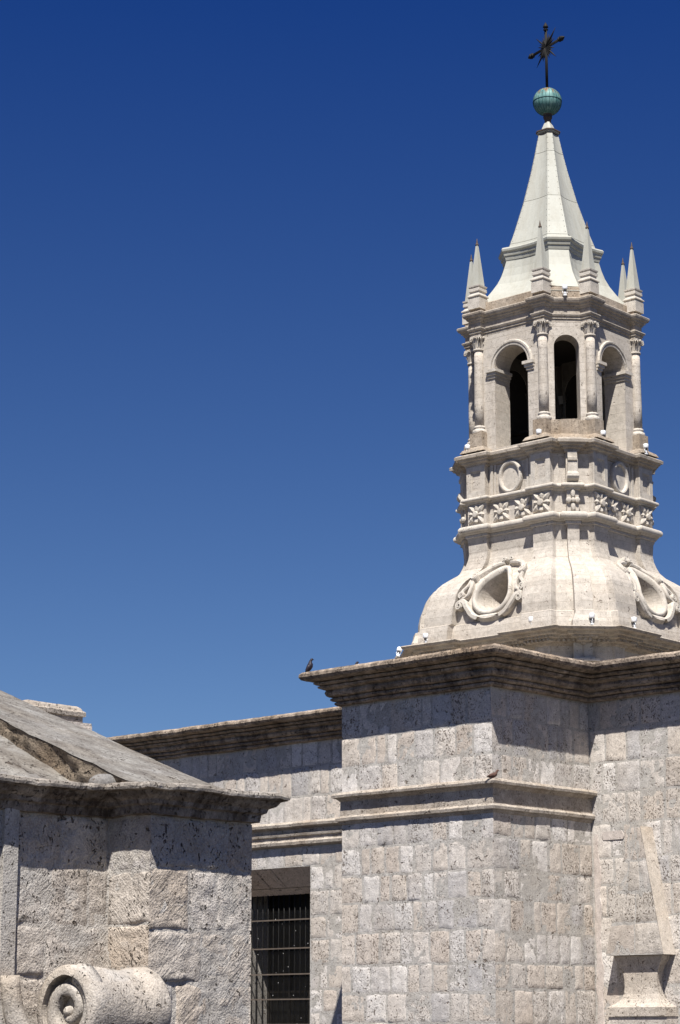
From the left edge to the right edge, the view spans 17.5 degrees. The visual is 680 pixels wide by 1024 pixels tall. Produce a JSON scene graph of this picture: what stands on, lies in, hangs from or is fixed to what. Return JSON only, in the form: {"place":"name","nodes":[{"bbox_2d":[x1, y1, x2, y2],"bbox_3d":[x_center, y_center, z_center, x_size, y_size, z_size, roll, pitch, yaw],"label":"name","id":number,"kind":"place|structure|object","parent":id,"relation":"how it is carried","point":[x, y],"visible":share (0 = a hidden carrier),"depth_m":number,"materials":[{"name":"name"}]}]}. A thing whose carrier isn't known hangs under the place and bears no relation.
{"place":"outdoors","nodes":[
{"label":"outdoors","id":0,"kind":"place"},
{"bbox_2d":[0,0,679,736],"label":"sky","id":1,"kind":"structure","parent":0,"point":[238,238],"materials":[{"name":"blue"}]},
{"bbox_2d":[395,22,679,662],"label":"bell tower","id":2,"kind":"structure","parent":0,"point":[557,537],"depth_m":63.93,"materials":[{"name":"stone"}]},
{"bbox_2d":[396,647,401,656],"bbox_3d":[1.718,4.094,64.451,0.162,0.324,0.160,16,-41,4],"label":"spotlight","id":3,"kind":"object","parent":2,"relation":"attached to","point":[399,651],"visible":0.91,"depth_m":64.42,"materials":[{"name":"white paint"}]},
{"bbox_2d":[423,633,427,642],"bbox_3d":[2.433,3.604,62.633,0.159,0.324,0.162,13,-18,-43],"label":"spotlight","id":4,"kind":"object","parent":2,"relation":"attached to","point":[425,636],"visible":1,"depth_m":62.59,"materials":[{"name":"white paint"}]},
{"bbox_2d":[536,429,541,439],"bbox_3d":[5.689,-2.212,63.062,0.162,0.324,0.159,3,-14,-14],"label":"spotlight","id":5,"kind":"object","parent":2,"relation":"attached to","point":[538,431],"visible":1,"depth_m":63.02,"materials":[{"name":"white paint"}]},
{"bbox_2d":[562,285,567,295],"bbox_3d":[6.542,-6.449,64.137,0.162,0.324,0.159,-1,-13,3],"label":"spotlight","id":6,"kind":"object","parent":2,"relation":"attached to","point":[564,288],"visible":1,"depth_m":64.09,"materials":[{"name":"white paint"}]},
{"bbox_2d":[589,613,594,624],"bbox_3d":[6.860,2.909,60.068,0.160,0.324,0.162,2,-13,-10],"label":"spotlight","id":7,"kind":"object","parent":2,"relation":"attached to","point":[591,616],"visible":1,"depth_m":60.02,"materials":[{"name":"white paint"}]},
{"bbox_2d":[600,430,605,440],"bbox_3d":[7.545,-2.183,63.188,0.162,0.324,0.159,8,-15,-30],"label":"spotlight","id":8,"kind":"object","parent":2,"relation":"attached to","point":[602,432],"visible":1,"depth_m":63.15,"materials":[{"name":"white paint"}]},
{"bbox_2d":[631,617,636,627],"bbox_3d":[8.089,3.045,60.650,0.159,0.324,0.162,7,-15,-26],"label":"spotlight","id":9,"kind":"object","parent":2,"relation":"attached to","point":[633,620],"visible":1,"depth_m":60.60,"materials":[{"name":"white paint"}]},
{"bbox_2d":[643,443,648,454],"bbox_3d":[8.964,-1.847,64.617,0.160,0.324,0.162,-12,-17,40],"label":"spotlight","id":10,"kind":"object","parent":2,"relation":"attached to","point":[645,446],"visible":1,"depth_m":64.58,"materials":[{"name":"white paint"}]},
{"label":"ground","id":11,"kind":"structure","parent":0,"visible":0},
{"bbox_2d":[23,700,91,729],"bbox_3d":[-4.254,5.655,30.029,1.116,6.122,1.169,-12,-18,42],"label":"parapet pedestal","id":12,"kind":"object","parent":11,"relation":"on","point":[74,714],"visible":0.12,"depth_m":30.46,"materials":[{"name":"stone"}]},
{"bbox_2d":[0,690,290,1023],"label":"stone gatehouse","id":13,"kind":"object","parent":11,"relation":"on","point":[125,898],"visible":1,"depth_m":23.83,"materials":[{"name":"grey stone"}]},
{"bbox_2d":[88,774,115,783],"bbox_3d":[-2.566,2.946,24.058,0.286,0.177,0.402,-12,-18,42],"label":"rock","id":14,"kind":"object","parent":13,"relation":"on","point":[102,779],"visible":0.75,"depth_m":23.92,"materials":[{"name":"white stone"}]},
{"bbox_2d":[107,643,679,1023],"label":"church building","id":15,"kind":"structure","parent":11,"relation":"on","point":[411,864],"depth_m":46.30,"materials":[{"name":"stone"}]},
{"bbox_2d":[250,893,309,1023],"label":"window","id":16,"kind":"structure","parent":15,"relation":"in","point":[288,939],"depth_m":54.44,"materials":[{"name":"black metal"}]},
{"bbox_2d":[305,658,313,671],"bbox_3d":[-0.692,3.408,48.300,0.186,0.416,0.174,-12,-18,41],"label":"pigeon","id":17,"kind":"object","parent":15,"relation":"on","point":[309,667],"visible":1,"depth_m":48.26,"materials":[{"name":"grey"}]},
{"bbox_2d":[484,770,498,777],"bbox_3d":[3.080,5.320,44.803,0.324,0.179,0.119,0,-13,0],"label":"pigeon","id":18,"kind":"object","parent":15,"relation":"on","point":[492,775],"visible":1,"depth_m":44.76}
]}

